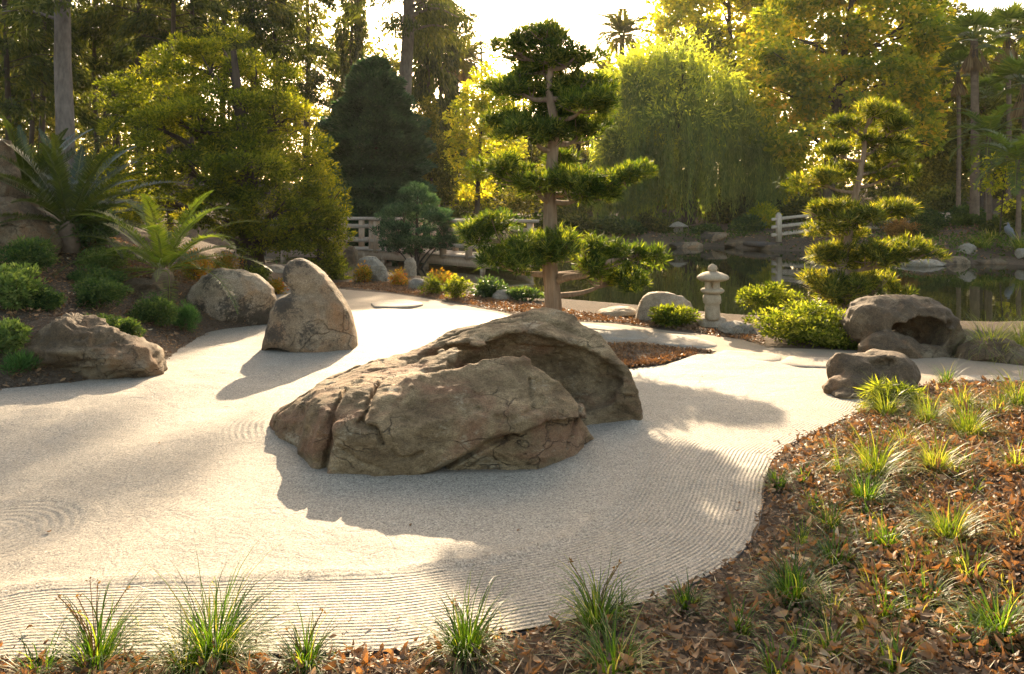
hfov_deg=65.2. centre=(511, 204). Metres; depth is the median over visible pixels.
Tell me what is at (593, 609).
sedge tuft
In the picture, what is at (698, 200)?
bush
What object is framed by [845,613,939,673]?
sedge tuft
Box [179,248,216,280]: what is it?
nandina
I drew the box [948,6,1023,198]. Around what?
broadleaf tree
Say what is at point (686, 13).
golden tree
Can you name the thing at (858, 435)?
sedge tuft
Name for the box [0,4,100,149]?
tall pine
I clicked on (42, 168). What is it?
cycad
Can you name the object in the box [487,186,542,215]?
bush
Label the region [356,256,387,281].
rock
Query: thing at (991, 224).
bush
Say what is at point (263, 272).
nandina
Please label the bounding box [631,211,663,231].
bush
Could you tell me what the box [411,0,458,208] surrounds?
tall pine
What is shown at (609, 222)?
bush
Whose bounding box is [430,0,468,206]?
tall pine
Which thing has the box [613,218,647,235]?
bush
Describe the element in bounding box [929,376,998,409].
sedge tuft
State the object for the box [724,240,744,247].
rock
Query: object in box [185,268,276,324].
rock
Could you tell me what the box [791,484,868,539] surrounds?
sedge tuft
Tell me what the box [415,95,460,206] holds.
broadleaf tree
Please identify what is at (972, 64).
palm
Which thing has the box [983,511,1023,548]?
sedge tuft
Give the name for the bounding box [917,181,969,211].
bush
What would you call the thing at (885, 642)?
sedge tuft
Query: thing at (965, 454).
sedge tuft
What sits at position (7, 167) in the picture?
rock
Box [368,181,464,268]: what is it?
pruned pine
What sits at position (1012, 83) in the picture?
broadleaf tree
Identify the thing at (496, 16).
sky
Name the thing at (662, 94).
weeping willow
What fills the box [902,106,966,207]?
broadleaf tree
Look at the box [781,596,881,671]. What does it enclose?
sedge tuft
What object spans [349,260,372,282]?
nandina
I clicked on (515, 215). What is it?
bush
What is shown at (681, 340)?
paving stone
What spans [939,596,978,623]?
sedge tuft
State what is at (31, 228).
boulder
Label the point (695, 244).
rock
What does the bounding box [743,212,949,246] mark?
arched bridge
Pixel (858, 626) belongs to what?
sedge tuft
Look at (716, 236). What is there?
rock
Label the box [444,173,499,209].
bush
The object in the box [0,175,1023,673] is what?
ground
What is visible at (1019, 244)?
reed clump
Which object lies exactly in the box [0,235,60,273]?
juniper
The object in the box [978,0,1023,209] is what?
palm
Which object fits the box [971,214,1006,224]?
bush
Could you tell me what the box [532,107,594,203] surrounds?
broadleaf tree
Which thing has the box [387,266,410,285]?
nandina
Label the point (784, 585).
sedge tuft
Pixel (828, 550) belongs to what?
sedge tuft
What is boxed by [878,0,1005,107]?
broadleaf tree
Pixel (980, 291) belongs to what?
water
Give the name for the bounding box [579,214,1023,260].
leaf litter
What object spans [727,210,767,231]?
bush
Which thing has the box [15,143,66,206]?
bush
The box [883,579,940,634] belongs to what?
sedge tuft
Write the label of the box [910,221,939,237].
bush
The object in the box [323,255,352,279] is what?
shrub
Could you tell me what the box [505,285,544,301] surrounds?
shrub
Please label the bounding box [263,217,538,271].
garden bridge
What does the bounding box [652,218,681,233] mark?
bush
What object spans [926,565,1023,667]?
sedge tuft
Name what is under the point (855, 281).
niwaki pine
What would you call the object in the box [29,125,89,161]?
bush
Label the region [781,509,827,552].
sedge tuft
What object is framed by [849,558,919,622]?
sedge tuft
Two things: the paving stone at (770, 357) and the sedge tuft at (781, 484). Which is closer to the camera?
the sedge tuft at (781, 484)
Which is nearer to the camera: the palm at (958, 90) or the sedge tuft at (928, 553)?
the sedge tuft at (928, 553)
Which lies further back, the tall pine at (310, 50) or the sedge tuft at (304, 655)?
the tall pine at (310, 50)
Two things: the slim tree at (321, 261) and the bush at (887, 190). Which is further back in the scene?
the bush at (887, 190)
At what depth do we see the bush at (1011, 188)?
47.93 m
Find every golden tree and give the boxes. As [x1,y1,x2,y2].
[437,53,530,214]
[634,0,809,149]
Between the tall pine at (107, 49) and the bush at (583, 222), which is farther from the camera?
the bush at (583, 222)
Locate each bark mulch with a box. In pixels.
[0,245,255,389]
[334,280,765,343]
[607,340,712,367]
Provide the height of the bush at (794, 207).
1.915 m
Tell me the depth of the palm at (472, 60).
65.63 m
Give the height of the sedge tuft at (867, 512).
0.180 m
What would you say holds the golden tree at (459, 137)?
on the ground at (54, 375)
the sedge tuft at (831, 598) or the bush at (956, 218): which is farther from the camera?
the bush at (956, 218)
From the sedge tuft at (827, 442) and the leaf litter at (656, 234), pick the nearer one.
the sedge tuft at (827, 442)
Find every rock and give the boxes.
[0,140,26,199]
[16,312,167,378]
[124,278,167,299]
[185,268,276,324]
[267,264,284,272]
[343,246,358,269]
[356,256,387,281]
[403,258,416,275]
[408,278,427,288]
[492,289,516,300]
[598,306,635,316]
[636,291,694,321]
[669,241,702,247]
[696,314,726,326]
[699,232,728,242]
[718,320,756,334]
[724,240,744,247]
[759,243,779,249]
[821,348,920,397]
[831,387,865,398]
[899,259,946,266]
[948,256,970,263]
[955,337,1023,363]
[957,243,976,254]
[974,258,1007,263]
[1014,248,1023,258]
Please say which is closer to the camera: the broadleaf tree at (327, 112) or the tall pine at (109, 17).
the tall pine at (109, 17)
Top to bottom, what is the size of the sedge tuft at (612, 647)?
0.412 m
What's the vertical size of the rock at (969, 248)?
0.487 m
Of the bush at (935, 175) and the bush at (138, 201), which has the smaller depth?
the bush at (138, 201)
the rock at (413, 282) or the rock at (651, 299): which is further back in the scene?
the rock at (413, 282)
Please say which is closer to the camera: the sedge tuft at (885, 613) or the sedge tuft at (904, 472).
the sedge tuft at (885, 613)
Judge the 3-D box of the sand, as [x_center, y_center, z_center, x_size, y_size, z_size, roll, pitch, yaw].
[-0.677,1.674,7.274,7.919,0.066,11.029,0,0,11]
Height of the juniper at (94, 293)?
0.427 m
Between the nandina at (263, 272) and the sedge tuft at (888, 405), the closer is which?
the sedge tuft at (888, 405)
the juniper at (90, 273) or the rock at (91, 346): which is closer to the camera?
the rock at (91, 346)
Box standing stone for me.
[261,258,357,352]
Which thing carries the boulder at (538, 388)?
on the sand
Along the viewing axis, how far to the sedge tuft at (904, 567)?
3.47 m
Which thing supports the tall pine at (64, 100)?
on the ground at (54, 375)
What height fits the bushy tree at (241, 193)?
5.862 m
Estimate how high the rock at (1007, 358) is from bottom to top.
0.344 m
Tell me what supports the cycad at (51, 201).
on the ground at (54, 375)
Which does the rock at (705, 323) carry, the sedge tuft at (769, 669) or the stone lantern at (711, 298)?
the stone lantern at (711, 298)
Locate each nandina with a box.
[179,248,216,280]
[208,249,246,268]
[239,257,271,280]
[267,278,288,294]
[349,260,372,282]
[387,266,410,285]
[417,273,443,294]
[426,266,455,287]
[442,273,473,298]
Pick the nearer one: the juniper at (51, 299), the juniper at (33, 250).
the juniper at (51, 299)
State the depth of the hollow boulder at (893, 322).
9.12 m
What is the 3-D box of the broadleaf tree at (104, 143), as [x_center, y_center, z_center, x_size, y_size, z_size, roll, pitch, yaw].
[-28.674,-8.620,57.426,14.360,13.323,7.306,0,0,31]
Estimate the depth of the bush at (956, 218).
35.74 m
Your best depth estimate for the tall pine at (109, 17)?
33.03 m
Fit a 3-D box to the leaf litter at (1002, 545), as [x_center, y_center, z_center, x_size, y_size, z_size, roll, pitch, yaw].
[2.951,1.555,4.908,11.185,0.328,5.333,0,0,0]
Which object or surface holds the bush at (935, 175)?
on the ground at (54, 375)
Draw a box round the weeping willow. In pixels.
[586,25,799,224]
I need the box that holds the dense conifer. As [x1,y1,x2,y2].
[311,55,438,246]
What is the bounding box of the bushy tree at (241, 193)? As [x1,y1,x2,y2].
[86,22,357,280]
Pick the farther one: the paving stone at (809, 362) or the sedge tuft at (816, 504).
the paving stone at (809, 362)
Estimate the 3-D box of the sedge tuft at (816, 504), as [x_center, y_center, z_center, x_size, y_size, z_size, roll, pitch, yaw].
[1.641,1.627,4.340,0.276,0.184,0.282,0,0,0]
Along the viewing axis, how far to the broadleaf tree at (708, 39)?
61.09 m
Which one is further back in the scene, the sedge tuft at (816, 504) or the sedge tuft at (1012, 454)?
the sedge tuft at (1012, 454)
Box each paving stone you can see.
[371,299,422,308]
[581,323,648,339]
[647,333,716,351]
[716,350,780,361]
[781,356,830,367]
[956,374,1022,382]
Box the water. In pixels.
[264,245,1023,321]
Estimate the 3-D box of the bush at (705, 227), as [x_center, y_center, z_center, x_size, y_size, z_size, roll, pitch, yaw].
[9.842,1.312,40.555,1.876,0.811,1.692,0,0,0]
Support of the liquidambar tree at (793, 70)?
on the ground at (54, 375)
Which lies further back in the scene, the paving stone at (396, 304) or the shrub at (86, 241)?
the paving stone at (396, 304)
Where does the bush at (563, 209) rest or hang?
on the ground at (54, 375)
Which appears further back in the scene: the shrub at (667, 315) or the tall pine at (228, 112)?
the tall pine at (228, 112)
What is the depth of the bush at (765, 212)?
41.70 m
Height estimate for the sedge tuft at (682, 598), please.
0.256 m
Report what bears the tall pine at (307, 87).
on the ground at (54, 375)
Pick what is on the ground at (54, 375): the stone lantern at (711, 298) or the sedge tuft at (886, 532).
the sedge tuft at (886, 532)
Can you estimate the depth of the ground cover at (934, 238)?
35.55 m
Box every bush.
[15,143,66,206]
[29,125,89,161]
[56,148,132,207]
[107,170,169,226]
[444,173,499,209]
[446,206,479,224]
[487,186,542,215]
[489,207,523,226]
[515,216,558,233]
[556,197,590,226]
[558,210,603,234]
[593,214,623,235]
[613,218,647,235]
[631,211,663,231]
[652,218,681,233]
[671,165,724,211]
[689,222,724,235]
[696,195,736,223]
[720,192,769,221]
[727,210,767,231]
[747,200,782,228]
[769,192,819,222]
[798,172,853,199]
[836,179,944,231]
[879,218,924,238]
[907,208,951,228]
[908,155,969,204]
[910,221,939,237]
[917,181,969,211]
[942,204,985,214]
[946,212,980,225]
[961,166,1004,198]
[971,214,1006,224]
[977,216,1022,234]
[994,174,1021,202]
[998,193,1023,229]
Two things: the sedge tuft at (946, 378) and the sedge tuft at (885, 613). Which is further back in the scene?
the sedge tuft at (946, 378)
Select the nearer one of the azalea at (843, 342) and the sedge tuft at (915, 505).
the sedge tuft at (915, 505)
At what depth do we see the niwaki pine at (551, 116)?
11.48 m
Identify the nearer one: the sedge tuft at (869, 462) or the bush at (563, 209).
the sedge tuft at (869, 462)
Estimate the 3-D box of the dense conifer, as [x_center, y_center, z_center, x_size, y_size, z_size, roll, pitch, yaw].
[-6.290,-2.190,36.924,5.975,9.602,6.345,0,0,0]
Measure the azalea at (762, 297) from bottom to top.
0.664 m
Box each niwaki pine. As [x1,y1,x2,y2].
[451,14,674,310]
[773,94,952,311]
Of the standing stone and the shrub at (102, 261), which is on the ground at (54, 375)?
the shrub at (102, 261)
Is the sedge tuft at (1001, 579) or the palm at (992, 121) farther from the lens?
the palm at (992, 121)
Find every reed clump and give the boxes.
[967,231,1002,247]
[977,227,1002,238]
[994,232,1023,249]
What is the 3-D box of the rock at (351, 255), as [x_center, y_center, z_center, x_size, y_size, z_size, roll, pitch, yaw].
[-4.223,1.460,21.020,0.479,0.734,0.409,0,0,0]
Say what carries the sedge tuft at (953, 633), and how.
on the ground at (54, 375)
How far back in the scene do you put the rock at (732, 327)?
10.47 m
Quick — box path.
[275,283,1023,385]
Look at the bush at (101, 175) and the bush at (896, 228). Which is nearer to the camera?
the bush at (101, 175)
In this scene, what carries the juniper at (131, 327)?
on the ground at (54, 375)
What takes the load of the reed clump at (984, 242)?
on the ground at (54, 375)
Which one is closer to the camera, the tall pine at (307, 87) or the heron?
the heron
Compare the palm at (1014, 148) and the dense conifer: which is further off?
the dense conifer
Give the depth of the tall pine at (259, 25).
34.67 m
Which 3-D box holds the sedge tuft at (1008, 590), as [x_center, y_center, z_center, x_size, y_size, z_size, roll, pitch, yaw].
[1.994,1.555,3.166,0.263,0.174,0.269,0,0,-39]
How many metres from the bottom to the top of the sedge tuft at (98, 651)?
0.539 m
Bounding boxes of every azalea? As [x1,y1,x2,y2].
[734,280,804,315]
[739,296,846,347]
[809,324,858,349]
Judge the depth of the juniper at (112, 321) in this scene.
8.49 m
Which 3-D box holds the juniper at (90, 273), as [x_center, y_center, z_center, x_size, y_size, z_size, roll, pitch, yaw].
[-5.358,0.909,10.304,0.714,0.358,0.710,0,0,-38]
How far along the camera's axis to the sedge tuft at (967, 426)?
5.57 m
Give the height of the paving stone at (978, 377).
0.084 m
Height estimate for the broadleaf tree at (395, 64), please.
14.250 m
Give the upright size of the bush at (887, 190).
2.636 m
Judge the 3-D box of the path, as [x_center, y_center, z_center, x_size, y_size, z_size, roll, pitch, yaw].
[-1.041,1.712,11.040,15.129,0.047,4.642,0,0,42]
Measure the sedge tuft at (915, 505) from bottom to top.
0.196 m
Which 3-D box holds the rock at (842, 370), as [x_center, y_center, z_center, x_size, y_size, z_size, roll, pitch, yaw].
[3.272,1.565,7.366,0.954,0.434,0.763,0,0,0]
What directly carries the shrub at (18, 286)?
on the ground at (54, 375)
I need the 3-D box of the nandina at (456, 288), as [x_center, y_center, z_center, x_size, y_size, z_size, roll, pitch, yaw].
[-0.981,1.483,14.464,0.614,0.510,0.562,0,0,0]
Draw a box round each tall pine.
[0,0,104,139]
[0,0,126,150]
[0,0,140,213]
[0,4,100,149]
[35,0,166,154]
[71,0,210,217]
[72,0,166,185]
[97,0,264,230]
[160,0,241,189]
[180,5,260,182]
[193,0,306,186]
[228,0,340,206]
[270,0,344,182]
[320,0,369,157]
[335,0,482,107]
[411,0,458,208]
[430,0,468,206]
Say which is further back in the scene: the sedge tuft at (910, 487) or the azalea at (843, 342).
the azalea at (843, 342)
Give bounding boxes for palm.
[50,190,272,323]
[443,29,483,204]
[458,37,491,201]
[585,58,616,71]
[589,7,655,63]
[931,45,984,206]
[938,3,1012,214]
[940,103,1023,223]
[962,73,1005,208]
[963,128,1023,239]
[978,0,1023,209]
[986,49,1023,205]
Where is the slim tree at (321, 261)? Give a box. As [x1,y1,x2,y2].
[296,193,349,271]
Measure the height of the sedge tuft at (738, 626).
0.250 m
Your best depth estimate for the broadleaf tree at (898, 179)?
59.86 m
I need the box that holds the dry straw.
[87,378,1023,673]
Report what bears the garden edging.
on the ground at (54, 375)
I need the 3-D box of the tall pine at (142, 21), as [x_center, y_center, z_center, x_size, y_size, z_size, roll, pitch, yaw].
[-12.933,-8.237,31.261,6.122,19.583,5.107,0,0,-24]
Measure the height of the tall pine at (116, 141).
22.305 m
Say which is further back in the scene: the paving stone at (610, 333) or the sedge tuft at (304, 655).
the paving stone at (610, 333)
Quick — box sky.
[1,0,1023,185]
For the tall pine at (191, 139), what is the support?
on the ground at (54, 375)
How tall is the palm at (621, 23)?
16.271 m
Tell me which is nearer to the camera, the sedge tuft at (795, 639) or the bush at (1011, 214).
the sedge tuft at (795, 639)
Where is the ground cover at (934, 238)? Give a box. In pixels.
[467,205,1023,259]
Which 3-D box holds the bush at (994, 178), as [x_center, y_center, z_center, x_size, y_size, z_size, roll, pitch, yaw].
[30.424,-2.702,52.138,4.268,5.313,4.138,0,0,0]
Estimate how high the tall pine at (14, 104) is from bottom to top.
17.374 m
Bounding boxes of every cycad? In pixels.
[0,115,129,207]
[0,115,200,258]
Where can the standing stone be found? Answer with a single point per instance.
(311, 312)
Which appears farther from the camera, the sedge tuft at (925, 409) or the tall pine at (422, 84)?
the tall pine at (422, 84)
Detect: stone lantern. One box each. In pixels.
[668,221,687,233]
[697,264,728,320]
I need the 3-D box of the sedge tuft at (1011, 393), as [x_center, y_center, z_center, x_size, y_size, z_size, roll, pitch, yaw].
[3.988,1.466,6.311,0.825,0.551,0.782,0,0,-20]
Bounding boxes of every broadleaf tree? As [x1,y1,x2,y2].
[0,33,54,147]
[23,0,186,158]
[141,4,227,175]
[232,85,330,169]
[327,41,399,106]
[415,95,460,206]
[490,66,564,204]
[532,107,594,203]
[659,20,728,204]
[832,49,948,196]
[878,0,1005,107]
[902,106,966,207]
[914,82,1021,207]
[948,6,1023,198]
[969,31,1023,129]
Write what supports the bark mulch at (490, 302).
on the ground at (54, 375)
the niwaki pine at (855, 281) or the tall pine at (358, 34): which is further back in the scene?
the tall pine at (358, 34)
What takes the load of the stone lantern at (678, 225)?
on the ground at (54, 375)
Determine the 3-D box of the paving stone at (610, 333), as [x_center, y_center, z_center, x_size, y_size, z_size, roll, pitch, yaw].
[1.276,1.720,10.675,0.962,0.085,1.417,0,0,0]
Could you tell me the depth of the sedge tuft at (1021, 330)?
9.15 m
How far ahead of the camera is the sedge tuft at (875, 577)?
3.38 m
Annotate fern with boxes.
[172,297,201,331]
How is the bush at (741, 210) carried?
on the ground at (54, 375)
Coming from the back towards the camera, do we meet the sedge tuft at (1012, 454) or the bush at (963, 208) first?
the bush at (963, 208)
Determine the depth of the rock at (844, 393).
6.99 m
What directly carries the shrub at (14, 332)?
on the ground at (54, 375)
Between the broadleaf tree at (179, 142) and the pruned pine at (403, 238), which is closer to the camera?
the pruned pine at (403, 238)
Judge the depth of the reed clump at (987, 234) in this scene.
30.88 m
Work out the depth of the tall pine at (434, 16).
43.76 m
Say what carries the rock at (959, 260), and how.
on the ground at (54, 375)
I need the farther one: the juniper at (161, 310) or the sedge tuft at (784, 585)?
the juniper at (161, 310)
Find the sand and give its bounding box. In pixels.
[0,309,862,658]
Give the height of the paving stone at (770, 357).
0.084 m
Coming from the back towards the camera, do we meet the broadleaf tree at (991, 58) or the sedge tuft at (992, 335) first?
the broadleaf tree at (991, 58)
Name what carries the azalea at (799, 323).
on the ground at (54, 375)
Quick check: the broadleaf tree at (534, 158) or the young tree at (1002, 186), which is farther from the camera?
the broadleaf tree at (534, 158)
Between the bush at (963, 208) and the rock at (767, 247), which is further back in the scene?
the bush at (963, 208)
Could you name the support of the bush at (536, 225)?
on the ground at (54, 375)
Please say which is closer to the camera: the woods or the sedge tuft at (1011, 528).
the sedge tuft at (1011, 528)
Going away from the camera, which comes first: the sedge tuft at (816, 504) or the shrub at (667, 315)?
the sedge tuft at (816, 504)
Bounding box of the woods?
[0,0,1015,212]
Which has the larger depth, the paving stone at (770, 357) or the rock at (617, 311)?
the rock at (617, 311)
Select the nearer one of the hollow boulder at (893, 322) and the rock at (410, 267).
the hollow boulder at (893, 322)
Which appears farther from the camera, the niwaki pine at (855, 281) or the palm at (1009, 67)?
the palm at (1009, 67)
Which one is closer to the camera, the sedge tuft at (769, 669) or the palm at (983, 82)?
the sedge tuft at (769, 669)
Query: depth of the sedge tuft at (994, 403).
6.16 m
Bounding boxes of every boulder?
[0,196,62,259]
[269,307,642,475]
[839,294,965,358]
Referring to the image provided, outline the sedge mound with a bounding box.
[854,375,932,412]
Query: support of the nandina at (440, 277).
on the ground at (54, 375)
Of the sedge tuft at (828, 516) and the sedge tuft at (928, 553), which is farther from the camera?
the sedge tuft at (828, 516)
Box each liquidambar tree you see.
[735,0,960,219]
[752,108,821,207]
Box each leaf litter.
[0,375,1023,673]
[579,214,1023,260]
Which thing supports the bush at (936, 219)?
on the ground at (54, 375)
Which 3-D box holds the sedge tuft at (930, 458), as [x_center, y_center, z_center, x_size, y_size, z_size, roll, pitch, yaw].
[2.546,1.531,4.843,0.696,0.514,0.612,0,0,34]
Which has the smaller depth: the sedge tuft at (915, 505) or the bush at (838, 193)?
the sedge tuft at (915, 505)
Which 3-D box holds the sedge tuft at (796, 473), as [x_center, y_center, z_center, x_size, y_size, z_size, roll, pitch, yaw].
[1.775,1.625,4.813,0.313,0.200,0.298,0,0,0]
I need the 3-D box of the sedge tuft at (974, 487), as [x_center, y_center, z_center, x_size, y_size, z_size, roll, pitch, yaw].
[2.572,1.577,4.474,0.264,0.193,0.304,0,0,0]
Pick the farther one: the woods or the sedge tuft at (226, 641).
the woods
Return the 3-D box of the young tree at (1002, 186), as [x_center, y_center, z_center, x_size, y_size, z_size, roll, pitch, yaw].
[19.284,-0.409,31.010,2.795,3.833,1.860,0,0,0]
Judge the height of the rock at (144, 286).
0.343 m
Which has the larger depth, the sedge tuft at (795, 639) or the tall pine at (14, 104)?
the tall pine at (14, 104)
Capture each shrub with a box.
[0,261,49,310]
[0,315,32,354]
[53,200,124,251]
[72,245,134,270]
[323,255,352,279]
[467,273,508,297]
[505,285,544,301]
[646,301,702,328]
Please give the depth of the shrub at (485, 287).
14.50 m
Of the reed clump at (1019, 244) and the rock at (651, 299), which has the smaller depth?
the rock at (651, 299)
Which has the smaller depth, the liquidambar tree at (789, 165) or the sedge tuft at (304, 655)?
the sedge tuft at (304, 655)
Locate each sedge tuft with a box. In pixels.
[0,561,175,673]
[93,535,322,673]
[251,601,367,673]
[381,565,543,673]
[529,597,680,673]
[531,546,673,660]
[651,565,723,620]
[695,577,777,643]
[730,532,861,630]
[735,623,827,673]
[753,460,802,494]
[758,607,836,653]
[774,518,878,583]
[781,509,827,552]
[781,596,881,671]
[786,456,825,483]
[791,484,835,511]
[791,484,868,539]
[795,563,870,621]
[797,409,946,490]
[807,431,845,451]
[818,452,906,513]
[836,556,908,597]
[836,593,908,639]
[838,500,929,563]
[842,368,927,419]
[842,424,878,439]
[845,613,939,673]
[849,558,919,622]
[852,495,889,525]
[861,625,906,659]
[866,412,938,450]
[878,544,942,587]
[881,380,989,427]
[883,561,971,622]
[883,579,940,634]
[885,420,988,482]
[886,488,1012,552]
[889,460,920,479]
[890,496,931,523]
[894,534,969,569]
[898,479,930,496]
[916,386,1023,443]
[918,531,1020,591]
[922,358,975,385]
[922,612,1000,655]
[926,303,1023,364]
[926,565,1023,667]
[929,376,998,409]
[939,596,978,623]
[947,434,981,464]
[949,468,994,493]
[966,304,1023,346]
[970,387,1023,420]
[972,361,1023,411]
[974,431,1023,473]
[975,565,1021,590]
[975,576,1023,610]
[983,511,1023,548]
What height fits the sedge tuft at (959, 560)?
0.310 m
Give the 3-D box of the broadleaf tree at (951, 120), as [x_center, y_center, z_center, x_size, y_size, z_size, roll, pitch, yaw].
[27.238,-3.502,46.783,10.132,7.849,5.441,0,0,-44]
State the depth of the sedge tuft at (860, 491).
4.40 m
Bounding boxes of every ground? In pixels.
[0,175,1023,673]
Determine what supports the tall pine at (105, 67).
on the ground at (54, 375)
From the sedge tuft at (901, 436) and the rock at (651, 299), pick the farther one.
the rock at (651, 299)
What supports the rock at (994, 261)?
on the ground at (54, 375)
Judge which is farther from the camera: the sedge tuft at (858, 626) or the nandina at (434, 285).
the nandina at (434, 285)
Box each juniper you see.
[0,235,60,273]
[21,285,67,311]
[66,263,127,283]
[70,275,133,309]
[84,312,124,328]
[117,317,147,336]
[126,291,178,325]
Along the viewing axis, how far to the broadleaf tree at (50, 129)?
54.08 m
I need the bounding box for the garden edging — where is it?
[0,406,863,662]
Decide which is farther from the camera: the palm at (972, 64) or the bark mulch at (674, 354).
the palm at (972, 64)
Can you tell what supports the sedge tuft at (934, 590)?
on the ground at (54, 375)
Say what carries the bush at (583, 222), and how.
on the ground at (54, 375)
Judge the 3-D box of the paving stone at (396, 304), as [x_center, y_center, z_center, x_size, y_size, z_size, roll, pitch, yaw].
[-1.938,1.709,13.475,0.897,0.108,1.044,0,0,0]
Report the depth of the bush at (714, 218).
44.85 m
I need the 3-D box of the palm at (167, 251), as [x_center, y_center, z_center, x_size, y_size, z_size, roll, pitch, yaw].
[-4.863,0.728,11.283,2.874,1.868,3.067,0,0,0]
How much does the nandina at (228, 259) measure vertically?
0.516 m
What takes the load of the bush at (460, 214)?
on the ground at (54, 375)
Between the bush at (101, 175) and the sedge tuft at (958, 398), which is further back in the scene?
the bush at (101, 175)
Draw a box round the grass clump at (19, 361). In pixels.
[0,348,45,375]
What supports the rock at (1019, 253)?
on the ground at (54, 375)
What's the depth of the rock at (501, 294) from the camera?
14.22 m
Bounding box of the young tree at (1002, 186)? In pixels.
[968,152,1023,236]
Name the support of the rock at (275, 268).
on the ground at (54, 375)
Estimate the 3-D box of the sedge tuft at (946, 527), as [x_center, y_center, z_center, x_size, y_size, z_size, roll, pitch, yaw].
[2.098,1.540,3.828,0.616,0.457,0.580,0,0,18]
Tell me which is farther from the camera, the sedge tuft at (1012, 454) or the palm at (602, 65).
the palm at (602, 65)
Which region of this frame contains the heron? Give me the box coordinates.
[1004,222,1014,246]
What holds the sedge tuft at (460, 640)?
on the ground at (54, 375)
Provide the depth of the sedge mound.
6.49 m
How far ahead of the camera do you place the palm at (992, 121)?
33.83 m
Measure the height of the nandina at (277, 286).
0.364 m

